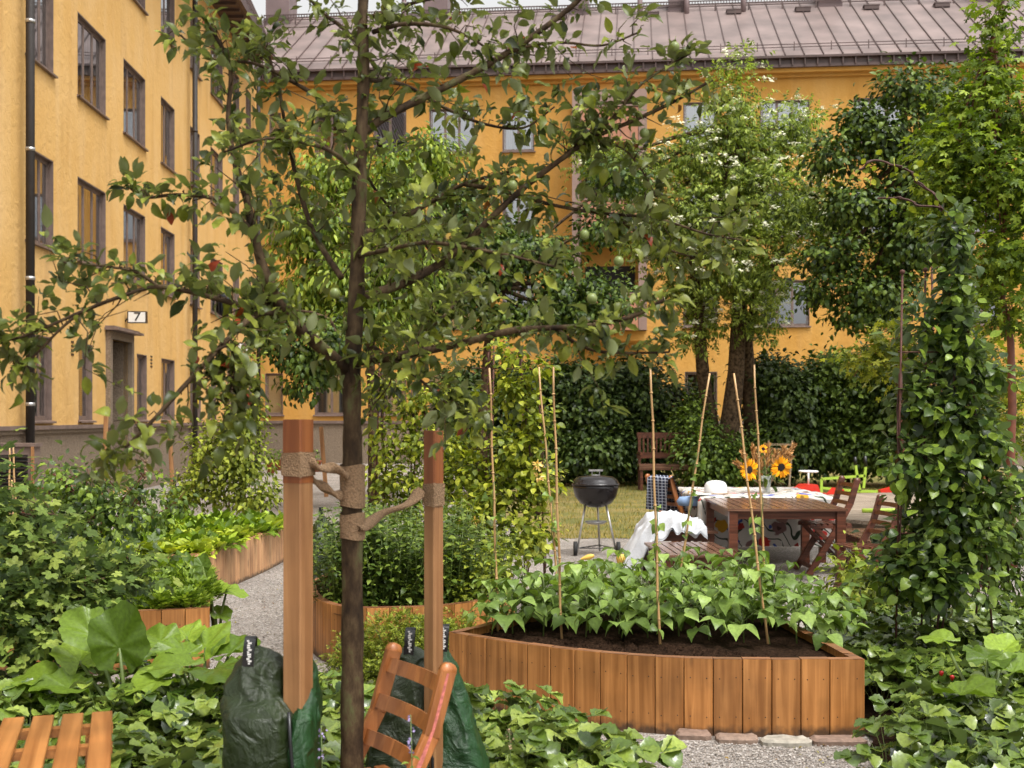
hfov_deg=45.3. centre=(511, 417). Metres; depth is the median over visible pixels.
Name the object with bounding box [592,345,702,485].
shrub
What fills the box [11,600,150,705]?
rhubarb plant
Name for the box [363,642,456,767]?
folding chair
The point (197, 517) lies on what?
spinach plant
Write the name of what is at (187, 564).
parsley plant
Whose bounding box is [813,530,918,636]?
shrub
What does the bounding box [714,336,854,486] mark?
shrub
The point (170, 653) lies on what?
rhubarb plant
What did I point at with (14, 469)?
bamboo pole
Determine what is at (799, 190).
window
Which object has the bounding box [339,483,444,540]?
tree tie
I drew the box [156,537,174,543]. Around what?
lettuce
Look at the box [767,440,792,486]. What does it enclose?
folding chair
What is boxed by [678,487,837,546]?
tablecloth
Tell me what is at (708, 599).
bean plant
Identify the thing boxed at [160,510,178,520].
spinach plant
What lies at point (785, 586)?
bean plant
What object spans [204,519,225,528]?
spinach plant
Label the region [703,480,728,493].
cake cover
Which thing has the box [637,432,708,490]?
park bench
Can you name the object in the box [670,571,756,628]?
bean plant
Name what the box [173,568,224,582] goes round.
parsley plant
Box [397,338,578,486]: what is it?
shrub
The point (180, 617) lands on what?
raised bed
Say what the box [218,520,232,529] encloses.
spinach plant
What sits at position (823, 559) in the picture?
garden table
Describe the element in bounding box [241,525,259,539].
lettuce
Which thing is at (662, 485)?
towel
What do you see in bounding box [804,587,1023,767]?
strawberry patch
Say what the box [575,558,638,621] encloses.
bean plant
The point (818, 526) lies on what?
folding chair
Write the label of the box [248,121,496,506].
cherry tree
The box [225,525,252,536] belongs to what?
lettuce
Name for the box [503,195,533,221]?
window
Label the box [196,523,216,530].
spinach plant
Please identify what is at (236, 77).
window
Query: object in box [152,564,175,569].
parsley plant
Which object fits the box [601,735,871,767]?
path gravel
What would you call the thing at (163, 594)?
parsley plant
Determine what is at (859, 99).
window
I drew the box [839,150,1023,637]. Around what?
honeysuckle
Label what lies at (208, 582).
parsley plant
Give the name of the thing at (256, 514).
spinach plant
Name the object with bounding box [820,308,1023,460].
vine maple
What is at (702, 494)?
plate
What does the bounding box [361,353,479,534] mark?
honeysuckle
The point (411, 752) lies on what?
catmint sprig
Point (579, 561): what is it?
bean plant
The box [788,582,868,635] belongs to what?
bean plant
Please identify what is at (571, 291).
dark tree
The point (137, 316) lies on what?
house number sign
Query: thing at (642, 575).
bean plant
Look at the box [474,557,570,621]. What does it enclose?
bean plant
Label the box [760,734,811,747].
edging stone
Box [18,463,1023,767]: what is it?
ground
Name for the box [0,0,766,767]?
apple tree
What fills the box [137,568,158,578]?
parsley plant
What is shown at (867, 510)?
foam noodle
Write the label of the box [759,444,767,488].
sunflower
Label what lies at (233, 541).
spinach plant
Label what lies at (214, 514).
spinach plant
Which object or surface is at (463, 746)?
watering bag
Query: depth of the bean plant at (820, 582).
7.45 m
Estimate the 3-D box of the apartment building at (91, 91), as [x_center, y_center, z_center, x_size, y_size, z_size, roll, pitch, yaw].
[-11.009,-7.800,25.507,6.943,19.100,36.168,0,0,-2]
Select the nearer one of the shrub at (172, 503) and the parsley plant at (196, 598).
the parsley plant at (196, 598)
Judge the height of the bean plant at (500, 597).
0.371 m
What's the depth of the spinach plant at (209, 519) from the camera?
13.59 m
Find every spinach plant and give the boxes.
[146,527,163,535]
[146,534,179,540]
[157,553,177,567]
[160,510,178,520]
[166,528,199,537]
[168,550,205,558]
[177,552,193,562]
[178,520,198,529]
[180,512,206,521]
[184,533,202,541]
[187,518,206,526]
[188,528,212,537]
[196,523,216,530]
[200,515,221,521]
[202,511,221,520]
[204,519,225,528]
[209,531,241,552]
[210,507,235,518]
[215,517,236,522]
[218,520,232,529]
[222,534,240,551]
[225,534,247,548]
[233,518,245,526]
[238,511,260,523]
[238,524,262,535]
[242,510,266,517]
[247,520,274,537]
[248,508,267,515]
[256,513,282,532]
[257,518,280,537]
[264,511,282,518]
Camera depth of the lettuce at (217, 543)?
11.48 m
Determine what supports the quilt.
on the slatted bench at (673, 536)
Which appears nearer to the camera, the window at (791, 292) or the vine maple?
the vine maple
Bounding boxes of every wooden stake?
[102,416,107,494]
[167,420,173,488]
[319,427,328,496]
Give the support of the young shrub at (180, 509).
on the raised bed at (264, 553)
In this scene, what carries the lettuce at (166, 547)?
on the raised bed at (264, 553)
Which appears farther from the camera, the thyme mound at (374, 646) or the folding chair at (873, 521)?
the folding chair at (873, 521)
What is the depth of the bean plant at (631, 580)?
7.47 m
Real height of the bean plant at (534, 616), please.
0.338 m
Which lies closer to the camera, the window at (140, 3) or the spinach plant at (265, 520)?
the spinach plant at (265, 520)
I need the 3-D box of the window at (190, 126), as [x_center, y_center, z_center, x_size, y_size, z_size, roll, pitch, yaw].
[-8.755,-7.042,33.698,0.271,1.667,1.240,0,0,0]
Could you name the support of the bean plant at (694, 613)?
on the raised bed at (781, 683)
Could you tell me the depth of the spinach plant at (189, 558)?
10.13 m
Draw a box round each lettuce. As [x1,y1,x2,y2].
[135,541,161,554]
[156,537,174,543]
[158,541,190,553]
[172,538,191,544]
[173,528,197,536]
[173,540,189,552]
[186,539,215,553]
[188,526,207,531]
[190,542,215,558]
[192,535,226,553]
[218,528,250,544]
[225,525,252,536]
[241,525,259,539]
[257,514,282,531]
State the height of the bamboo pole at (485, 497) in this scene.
1.601 m
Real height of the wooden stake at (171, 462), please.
1.357 m
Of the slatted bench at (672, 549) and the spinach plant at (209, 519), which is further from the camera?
the spinach plant at (209, 519)
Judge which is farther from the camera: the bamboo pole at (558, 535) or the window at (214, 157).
the window at (214, 157)
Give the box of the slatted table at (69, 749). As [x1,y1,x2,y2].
[0,711,112,767]
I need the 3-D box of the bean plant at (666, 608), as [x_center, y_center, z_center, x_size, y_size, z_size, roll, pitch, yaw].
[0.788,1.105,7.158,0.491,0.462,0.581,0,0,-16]
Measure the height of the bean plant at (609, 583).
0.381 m
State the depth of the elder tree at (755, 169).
27.94 m
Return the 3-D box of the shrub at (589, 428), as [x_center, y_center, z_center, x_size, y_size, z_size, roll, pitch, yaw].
[1.893,-0.006,29.735,3.516,3.569,3.643,0,0,0]
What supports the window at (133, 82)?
in the apartment building at (91, 91)
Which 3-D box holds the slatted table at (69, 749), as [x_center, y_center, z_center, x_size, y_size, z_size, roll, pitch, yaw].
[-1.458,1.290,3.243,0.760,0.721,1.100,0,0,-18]
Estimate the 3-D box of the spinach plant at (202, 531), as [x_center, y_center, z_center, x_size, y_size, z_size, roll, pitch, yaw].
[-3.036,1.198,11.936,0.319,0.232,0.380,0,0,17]
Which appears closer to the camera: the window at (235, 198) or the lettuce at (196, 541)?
the lettuce at (196, 541)
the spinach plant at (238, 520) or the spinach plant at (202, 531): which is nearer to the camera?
the spinach plant at (202, 531)
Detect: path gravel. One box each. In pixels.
[171,566,282,677]
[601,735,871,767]
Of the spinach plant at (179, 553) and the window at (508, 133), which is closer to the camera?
the spinach plant at (179, 553)
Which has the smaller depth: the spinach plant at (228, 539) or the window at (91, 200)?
the spinach plant at (228, 539)
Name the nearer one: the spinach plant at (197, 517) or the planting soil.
the planting soil
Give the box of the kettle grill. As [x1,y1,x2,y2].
[572,469,620,555]
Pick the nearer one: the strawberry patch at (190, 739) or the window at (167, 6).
the strawberry patch at (190, 739)
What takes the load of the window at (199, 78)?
in the apartment building at (91, 91)
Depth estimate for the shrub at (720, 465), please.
27.29 m
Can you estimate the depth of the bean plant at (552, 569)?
7.71 m
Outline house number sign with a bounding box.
[125,311,147,322]
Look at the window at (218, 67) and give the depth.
36.73 m
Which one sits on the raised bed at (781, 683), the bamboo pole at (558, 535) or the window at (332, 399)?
the bamboo pole at (558, 535)
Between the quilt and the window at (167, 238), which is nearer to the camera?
the quilt
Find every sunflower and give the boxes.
[740,459,765,490]
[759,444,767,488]
[766,455,791,491]
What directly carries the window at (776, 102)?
in the apartment building at (827, 50)
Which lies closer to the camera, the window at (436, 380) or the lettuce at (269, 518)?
the lettuce at (269, 518)
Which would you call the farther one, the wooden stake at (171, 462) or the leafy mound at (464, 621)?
the wooden stake at (171, 462)
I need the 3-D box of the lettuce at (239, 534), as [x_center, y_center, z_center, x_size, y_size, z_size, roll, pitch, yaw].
[-2.788,1.212,12.280,0.343,0.209,0.341,0,0,-9]
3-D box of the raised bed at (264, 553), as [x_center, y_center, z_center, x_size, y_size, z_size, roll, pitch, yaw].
[-3.421,1.448,12.599,1.576,0.444,3.424,0,0,7]
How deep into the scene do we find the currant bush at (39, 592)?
6.55 m
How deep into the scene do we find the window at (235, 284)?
39.83 m
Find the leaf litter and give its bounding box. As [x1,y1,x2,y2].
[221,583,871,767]
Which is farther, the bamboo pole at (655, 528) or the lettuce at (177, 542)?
the lettuce at (177, 542)
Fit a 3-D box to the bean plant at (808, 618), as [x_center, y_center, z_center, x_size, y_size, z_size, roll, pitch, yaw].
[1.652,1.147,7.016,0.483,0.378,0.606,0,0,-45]
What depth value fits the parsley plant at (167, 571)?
9.19 m
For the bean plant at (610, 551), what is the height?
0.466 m
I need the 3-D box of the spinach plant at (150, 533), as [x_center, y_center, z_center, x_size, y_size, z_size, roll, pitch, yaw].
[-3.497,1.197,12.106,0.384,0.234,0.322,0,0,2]
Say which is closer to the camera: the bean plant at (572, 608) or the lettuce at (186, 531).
the bean plant at (572, 608)
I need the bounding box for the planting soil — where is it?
[814,622,1002,761]
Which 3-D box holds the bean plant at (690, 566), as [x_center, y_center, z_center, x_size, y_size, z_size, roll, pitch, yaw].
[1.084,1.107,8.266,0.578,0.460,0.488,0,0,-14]
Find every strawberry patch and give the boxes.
[0,652,374,767]
[464,680,686,767]
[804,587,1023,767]
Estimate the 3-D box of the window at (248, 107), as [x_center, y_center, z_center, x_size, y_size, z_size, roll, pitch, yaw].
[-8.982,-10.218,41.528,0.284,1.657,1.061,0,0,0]
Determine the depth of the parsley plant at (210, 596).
8.42 m
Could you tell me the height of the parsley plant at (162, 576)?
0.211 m
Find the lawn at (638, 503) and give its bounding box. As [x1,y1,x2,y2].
[463,467,1022,537]
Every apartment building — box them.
[0,0,274,501]
[253,0,1023,465]
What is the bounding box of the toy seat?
[878,487,891,492]
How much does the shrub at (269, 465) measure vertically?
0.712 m
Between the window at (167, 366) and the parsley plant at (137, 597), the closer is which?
the parsley plant at (137, 597)
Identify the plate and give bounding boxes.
[689,493,710,495]
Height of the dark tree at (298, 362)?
3.688 m
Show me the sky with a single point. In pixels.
(260, 5)
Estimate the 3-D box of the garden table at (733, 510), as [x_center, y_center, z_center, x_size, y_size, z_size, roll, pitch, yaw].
[2.730,1.278,12.920,1.180,0.745,1.700,0,0,1]
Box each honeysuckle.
[159,343,282,515]
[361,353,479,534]
[443,330,572,588]
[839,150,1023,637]
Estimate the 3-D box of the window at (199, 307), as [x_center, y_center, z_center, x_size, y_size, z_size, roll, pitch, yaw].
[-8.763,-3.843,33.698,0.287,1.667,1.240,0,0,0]
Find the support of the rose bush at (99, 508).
on the ground at (780, 557)
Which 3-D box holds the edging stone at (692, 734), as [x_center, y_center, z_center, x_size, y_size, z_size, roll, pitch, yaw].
[0.934,1.642,6.319,0.181,0.057,0.121,0,0,6]
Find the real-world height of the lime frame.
0.904 m
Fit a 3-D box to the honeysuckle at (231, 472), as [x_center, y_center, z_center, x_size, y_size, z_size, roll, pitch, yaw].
[-3.493,0.234,15.142,1.806,2.413,1.211,0,0,0]
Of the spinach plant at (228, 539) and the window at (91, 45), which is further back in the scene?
the window at (91, 45)
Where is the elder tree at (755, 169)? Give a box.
[557,38,878,450]
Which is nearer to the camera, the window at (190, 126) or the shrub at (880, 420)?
the shrub at (880, 420)
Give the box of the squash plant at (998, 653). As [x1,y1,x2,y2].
[916,629,1023,721]
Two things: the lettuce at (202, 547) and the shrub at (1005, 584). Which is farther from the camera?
the lettuce at (202, 547)
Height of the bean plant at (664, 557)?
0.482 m
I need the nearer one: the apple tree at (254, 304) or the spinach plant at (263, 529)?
the apple tree at (254, 304)
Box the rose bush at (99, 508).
[0,434,177,553]
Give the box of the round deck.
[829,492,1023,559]
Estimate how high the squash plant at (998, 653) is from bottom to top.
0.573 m
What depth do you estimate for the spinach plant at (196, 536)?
11.70 m
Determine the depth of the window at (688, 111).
42.62 m
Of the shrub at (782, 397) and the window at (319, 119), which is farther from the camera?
the window at (319, 119)
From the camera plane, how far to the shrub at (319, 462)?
36.91 m
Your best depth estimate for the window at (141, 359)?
28.69 m
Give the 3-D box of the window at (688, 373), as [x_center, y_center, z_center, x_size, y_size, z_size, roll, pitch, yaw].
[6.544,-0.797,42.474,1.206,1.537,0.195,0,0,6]
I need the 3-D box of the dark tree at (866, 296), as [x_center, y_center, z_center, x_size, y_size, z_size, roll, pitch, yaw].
[7.858,-2.943,25.166,4.899,9.118,3.921,0,0,0]
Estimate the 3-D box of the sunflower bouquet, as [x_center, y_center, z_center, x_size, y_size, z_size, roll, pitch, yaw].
[3.014,0.608,14.610,0.682,0.649,0.480,0,0,33]
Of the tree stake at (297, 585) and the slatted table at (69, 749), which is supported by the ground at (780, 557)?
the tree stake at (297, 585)
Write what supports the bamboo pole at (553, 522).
in the raised bed at (781, 683)
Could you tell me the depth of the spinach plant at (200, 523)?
13.08 m
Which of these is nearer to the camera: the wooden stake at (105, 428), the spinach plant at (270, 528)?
the spinach plant at (270, 528)
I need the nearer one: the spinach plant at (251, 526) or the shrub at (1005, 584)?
the shrub at (1005, 584)
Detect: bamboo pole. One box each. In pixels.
[8,448,10,513]
[12,447,16,498]
[481,368,504,631]
[537,367,561,594]
[552,367,562,638]
[648,368,673,644]
[673,373,710,602]
[733,373,769,643]
[749,365,765,577]
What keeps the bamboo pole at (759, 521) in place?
on the raised bed at (781, 683)
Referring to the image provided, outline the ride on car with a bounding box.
[795,470,843,494]
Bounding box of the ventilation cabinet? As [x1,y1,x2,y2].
[0,443,42,513]
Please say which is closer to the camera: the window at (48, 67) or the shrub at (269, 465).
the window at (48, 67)
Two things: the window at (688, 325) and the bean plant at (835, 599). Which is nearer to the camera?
the bean plant at (835, 599)
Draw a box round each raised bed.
[0,600,209,674]
[151,530,282,584]
[313,571,514,667]
[449,600,864,736]
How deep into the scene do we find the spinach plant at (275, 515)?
14.03 m
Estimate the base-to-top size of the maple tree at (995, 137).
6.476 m
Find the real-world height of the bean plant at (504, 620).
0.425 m
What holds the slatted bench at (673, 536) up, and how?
on the ground at (780, 557)
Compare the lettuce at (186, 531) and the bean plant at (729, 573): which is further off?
the lettuce at (186, 531)
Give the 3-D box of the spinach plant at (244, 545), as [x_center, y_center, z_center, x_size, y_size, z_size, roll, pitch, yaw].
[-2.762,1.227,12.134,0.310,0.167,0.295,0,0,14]
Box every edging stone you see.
[676,728,711,740]
[715,733,757,744]
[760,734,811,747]
[809,735,867,746]
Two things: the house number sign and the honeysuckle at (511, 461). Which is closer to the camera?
the honeysuckle at (511, 461)
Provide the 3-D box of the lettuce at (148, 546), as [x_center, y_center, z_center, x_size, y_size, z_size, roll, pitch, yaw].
[-3.288,1.219,11.172,0.303,0.185,0.304,0,0,-10]
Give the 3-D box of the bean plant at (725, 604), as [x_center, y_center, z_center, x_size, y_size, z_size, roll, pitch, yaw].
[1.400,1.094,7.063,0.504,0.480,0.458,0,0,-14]
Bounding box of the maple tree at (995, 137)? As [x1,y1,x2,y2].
[887,0,1023,567]
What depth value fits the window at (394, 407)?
43.68 m
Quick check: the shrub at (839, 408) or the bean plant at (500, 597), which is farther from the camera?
the shrub at (839, 408)
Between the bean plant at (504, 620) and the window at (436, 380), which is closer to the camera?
the bean plant at (504, 620)
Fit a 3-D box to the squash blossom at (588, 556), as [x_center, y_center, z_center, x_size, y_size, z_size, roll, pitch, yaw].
[0.560,1.332,9.100,0.104,0.636,0.041,0,0,0]
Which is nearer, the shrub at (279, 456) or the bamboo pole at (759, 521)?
the bamboo pole at (759, 521)
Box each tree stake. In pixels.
[283,419,312,713]
[424,431,442,767]
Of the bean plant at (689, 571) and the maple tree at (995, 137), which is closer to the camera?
the bean plant at (689, 571)
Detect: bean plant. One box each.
[462,577,520,632]
[471,570,564,634]
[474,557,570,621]
[496,570,580,635]
[510,576,570,627]
[523,577,581,625]
[539,559,611,615]
[547,560,624,636]
[551,559,638,620]
[563,559,622,599]
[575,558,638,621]
[579,587,652,636]
[581,566,660,618]
[597,569,695,637]
[598,547,647,585]
[605,565,659,619]
[609,569,679,635]
[631,574,741,635]
[634,557,692,601]
[645,568,719,630]
[646,551,703,595]
[647,546,706,589]
[662,569,724,618]
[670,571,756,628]
[673,579,745,642]
[694,556,745,597]
[697,548,768,600]
[701,549,774,619]
[711,564,783,642]
[715,573,787,630]
[739,560,810,630]
[741,566,797,613]
[752,571,844,625]
[755,585,844,650]
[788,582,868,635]
[808,582,869,634]
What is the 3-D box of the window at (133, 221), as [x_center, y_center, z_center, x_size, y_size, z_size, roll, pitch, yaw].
[-8.600,-3.843,27.775,0.308,1.667,1.865,0,0,0]
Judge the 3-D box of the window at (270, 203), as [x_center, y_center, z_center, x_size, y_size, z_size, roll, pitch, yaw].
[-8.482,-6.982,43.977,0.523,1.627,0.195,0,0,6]
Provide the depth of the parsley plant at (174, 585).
8.55 m
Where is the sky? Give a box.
[251,0,789,19]
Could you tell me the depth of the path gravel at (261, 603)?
10.49 m
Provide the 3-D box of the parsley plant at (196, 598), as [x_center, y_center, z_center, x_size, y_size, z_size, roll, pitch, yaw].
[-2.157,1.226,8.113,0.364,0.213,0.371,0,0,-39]
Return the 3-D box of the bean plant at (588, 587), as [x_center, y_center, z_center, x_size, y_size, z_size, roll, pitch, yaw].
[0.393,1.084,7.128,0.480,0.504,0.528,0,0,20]
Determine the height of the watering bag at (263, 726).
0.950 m
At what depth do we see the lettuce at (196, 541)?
11.33 m
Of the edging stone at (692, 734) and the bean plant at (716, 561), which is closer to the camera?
the edging stone at (692, 734)
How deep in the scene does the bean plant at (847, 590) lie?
7.24 m
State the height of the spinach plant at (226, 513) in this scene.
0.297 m
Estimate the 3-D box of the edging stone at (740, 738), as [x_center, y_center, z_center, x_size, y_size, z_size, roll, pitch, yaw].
[1.144,1.642,6.240,0.215,0.057,0.129,0,0,2]
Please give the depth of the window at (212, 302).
36.70 m
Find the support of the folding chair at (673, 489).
on the ground at (780, 557)
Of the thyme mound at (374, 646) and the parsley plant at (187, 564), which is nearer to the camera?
the thyme mound at (374, 646)
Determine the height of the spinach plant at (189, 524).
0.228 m
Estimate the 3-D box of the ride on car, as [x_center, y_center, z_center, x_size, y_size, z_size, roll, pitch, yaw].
[5.210,1.281,21.002,0.876,0.736,0.456,0,0,-15]
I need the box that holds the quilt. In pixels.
[622,510,707,569]
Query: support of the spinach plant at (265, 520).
on the raised bed at (264, 553)
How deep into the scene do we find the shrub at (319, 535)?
11.39 m
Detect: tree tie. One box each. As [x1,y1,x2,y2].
[280,451,364,508]
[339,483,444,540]
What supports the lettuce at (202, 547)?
on the raised bed at (264, 553)
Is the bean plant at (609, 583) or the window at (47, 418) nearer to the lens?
the bean plant at (609, 583)
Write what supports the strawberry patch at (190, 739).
on the planting soil
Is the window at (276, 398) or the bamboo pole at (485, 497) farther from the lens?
the window at (276, 398)
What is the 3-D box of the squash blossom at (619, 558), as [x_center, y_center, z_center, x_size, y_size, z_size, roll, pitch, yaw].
[0.798,1.325,8.998,0.071,0.651,0.068,0,0,0]
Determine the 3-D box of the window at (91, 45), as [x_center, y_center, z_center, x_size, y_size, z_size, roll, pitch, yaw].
[-8.515,-7.042,24.713,0.308,1.667,1.905,0,0,0]
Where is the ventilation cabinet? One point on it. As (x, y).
(32, 450)
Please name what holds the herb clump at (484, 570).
on the raised bed at (326, 616)
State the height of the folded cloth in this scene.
0.120 m
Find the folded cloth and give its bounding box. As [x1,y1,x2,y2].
[676,496,697,505]
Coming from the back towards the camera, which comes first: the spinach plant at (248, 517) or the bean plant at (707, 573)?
the spinach plant at (248, 517)
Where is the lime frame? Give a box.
[820,456,877,492]
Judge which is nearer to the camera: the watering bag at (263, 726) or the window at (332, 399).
the watering bag at (263, 726)
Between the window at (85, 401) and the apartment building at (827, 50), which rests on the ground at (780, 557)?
the apartment building at (827, 50)
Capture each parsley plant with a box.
[122,591,155,607]
[134,586,188,609]
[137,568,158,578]
[150,577,176,591]
[151,573,181,585]
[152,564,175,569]
[154,567,181,577]
[157,585,217,608]
[173,560,219,572]
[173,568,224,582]
[174,564,194,572]
[175,574,230,597]
[182,584,215,604]
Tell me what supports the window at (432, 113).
in the apartment building at (827, 50)
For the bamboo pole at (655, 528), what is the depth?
6.94 m
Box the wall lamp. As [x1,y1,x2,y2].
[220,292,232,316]
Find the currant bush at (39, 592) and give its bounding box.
[0,428,187,673]
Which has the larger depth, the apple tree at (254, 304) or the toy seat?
the toy seat
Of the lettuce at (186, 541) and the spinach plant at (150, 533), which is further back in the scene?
the spinach plant at (150, 533)
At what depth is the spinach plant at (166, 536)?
11.75 m
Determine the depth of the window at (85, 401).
24.54 m
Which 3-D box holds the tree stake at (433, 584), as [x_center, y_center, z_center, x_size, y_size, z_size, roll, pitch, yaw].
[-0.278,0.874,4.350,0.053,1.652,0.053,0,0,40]
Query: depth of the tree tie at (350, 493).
3.94 m
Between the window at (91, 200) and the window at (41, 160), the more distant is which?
the window at (91, 200)
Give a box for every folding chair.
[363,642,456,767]
[645,474,697,541]
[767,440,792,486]
[793,476,859,574]
[833,494,902,592]
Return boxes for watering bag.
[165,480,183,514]
[219,636,322,767]
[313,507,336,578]
[365,624,489,767]
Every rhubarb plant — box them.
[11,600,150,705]
[115,619,260,723]
[193,553,248,625]
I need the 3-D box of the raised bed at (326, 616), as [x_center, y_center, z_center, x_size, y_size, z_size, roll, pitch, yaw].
[-0.765,1.458,9.211,1.571,0.424,2.382,0,0,0]
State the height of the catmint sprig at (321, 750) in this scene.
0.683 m
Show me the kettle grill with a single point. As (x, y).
(596, 491)
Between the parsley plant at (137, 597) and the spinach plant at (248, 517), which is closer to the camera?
the parsley plant at (137, 597)
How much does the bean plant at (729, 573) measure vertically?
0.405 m
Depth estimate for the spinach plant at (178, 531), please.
12.03 m
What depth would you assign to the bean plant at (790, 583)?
7.38 m
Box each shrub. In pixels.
[111,474,199,533]
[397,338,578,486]
[532,349,660,486]
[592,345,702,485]
[656,386,807,486]
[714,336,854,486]
[796,336,894,482]
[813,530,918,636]
[843,329,1023,486]
[958,447,1023,606]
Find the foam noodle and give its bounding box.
[862,508,894,512]
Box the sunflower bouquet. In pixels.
[732,442,796,491]
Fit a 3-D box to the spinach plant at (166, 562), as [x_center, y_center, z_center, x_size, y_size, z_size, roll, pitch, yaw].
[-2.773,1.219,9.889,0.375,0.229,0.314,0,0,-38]
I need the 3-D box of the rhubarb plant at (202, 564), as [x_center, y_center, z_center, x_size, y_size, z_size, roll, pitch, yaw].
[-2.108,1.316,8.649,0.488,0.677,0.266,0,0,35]
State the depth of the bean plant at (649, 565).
8.12 m
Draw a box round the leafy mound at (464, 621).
[423,606,478,639]
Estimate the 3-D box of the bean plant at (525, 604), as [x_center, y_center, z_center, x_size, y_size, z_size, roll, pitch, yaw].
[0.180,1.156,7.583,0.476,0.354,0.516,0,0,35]
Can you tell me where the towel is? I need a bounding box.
[646,475,687,513]
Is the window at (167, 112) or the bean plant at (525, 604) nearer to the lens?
the bean plant at (525, 604)
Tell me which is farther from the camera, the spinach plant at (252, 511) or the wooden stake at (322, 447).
the wooden stake at (322, 447)
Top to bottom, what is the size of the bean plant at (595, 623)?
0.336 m
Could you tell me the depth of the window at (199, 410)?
33.71 m
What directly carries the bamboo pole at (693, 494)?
in the raised bed at (781, 683)
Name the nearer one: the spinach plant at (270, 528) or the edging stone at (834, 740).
the edging stone at (834, 740)
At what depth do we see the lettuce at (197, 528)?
12.58 m
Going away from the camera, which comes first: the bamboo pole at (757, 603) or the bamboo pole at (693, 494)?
the bamboo pole at (757, 603)
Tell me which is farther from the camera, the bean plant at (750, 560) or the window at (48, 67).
the window at (48, 67)
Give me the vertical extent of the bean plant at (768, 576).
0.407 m
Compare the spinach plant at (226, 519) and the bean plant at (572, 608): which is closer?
the bean plant at (572, 608)
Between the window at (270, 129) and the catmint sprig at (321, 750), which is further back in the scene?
the window at (270, 129)
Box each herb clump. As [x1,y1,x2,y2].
[313,494,516,605]
[443,526,534,602]
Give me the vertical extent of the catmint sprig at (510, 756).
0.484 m
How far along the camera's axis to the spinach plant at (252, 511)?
14.02 m
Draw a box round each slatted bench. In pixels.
[643,526,717,570]
[644,542,738,589]
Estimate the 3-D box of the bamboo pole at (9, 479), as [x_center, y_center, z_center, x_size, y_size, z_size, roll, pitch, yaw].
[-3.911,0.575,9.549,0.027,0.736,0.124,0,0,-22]
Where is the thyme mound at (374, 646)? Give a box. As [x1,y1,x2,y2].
[315,605,464,684]
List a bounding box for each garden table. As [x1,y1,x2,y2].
[687,541,825,562]
[704,498,847,579]
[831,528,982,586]
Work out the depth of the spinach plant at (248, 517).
13.65 m
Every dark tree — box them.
[241,292,370,409]
[333,127,670,490]
[781,49,1013,463]
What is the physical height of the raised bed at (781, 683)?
0.424 m
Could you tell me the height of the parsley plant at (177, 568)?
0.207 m
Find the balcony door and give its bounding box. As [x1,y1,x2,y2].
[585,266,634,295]
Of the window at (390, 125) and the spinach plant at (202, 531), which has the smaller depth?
the spinach plant at (202, 531)
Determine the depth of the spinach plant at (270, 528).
13.25 m
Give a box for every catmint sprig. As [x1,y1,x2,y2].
[318,725,329,767]
[402,715,419,767]
[502,728,516,766]
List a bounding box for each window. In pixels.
[25,0,57,78]
[25,151,52,251]
[35,335,56,422]
[77,12,109,119]
[77,177,105,269]
[78,345,96,422]
[123,58,148,151]
[123,204,144,286]
[133,0,148,15]
[136,354,149,421]
[160,96,176,173]
[161,0,177,50]
[161,227,176,299]
[161,358,176,420]
[190,13,201,80]
[190,126,199,187]
[190,244,202,309]
[190,364,203,420]
[210,44,223,107]
[210,146,222,211]
[210,258,222,316]
[233,72,241,128]
[233,176,238,212]
[233,278,238,320]
[246,89,250,128]
[265,373,283,415]
[268,199,281,244]
[269,113,281,157]
[313,374,342,415]
[315,115,347,156]
[373,111,405,155]
[376,374,407,415]
[429,109,474,153]
[429,373,473,411]
[502,106,535,152]
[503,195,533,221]
[683,102,716,142]
[683,284,716,327]
[685,372,718,415]
[760,100,808,146]
[760,280,810,327]
[764,190,807,236]
[853,98,901,142]
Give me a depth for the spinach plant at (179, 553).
10.34 m
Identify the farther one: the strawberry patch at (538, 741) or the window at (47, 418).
the window at (47, 418)
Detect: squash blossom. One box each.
[581,554,593,559]
[616,554,625,569]
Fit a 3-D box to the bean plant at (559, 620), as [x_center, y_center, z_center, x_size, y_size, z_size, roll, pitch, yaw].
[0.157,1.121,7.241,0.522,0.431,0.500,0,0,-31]

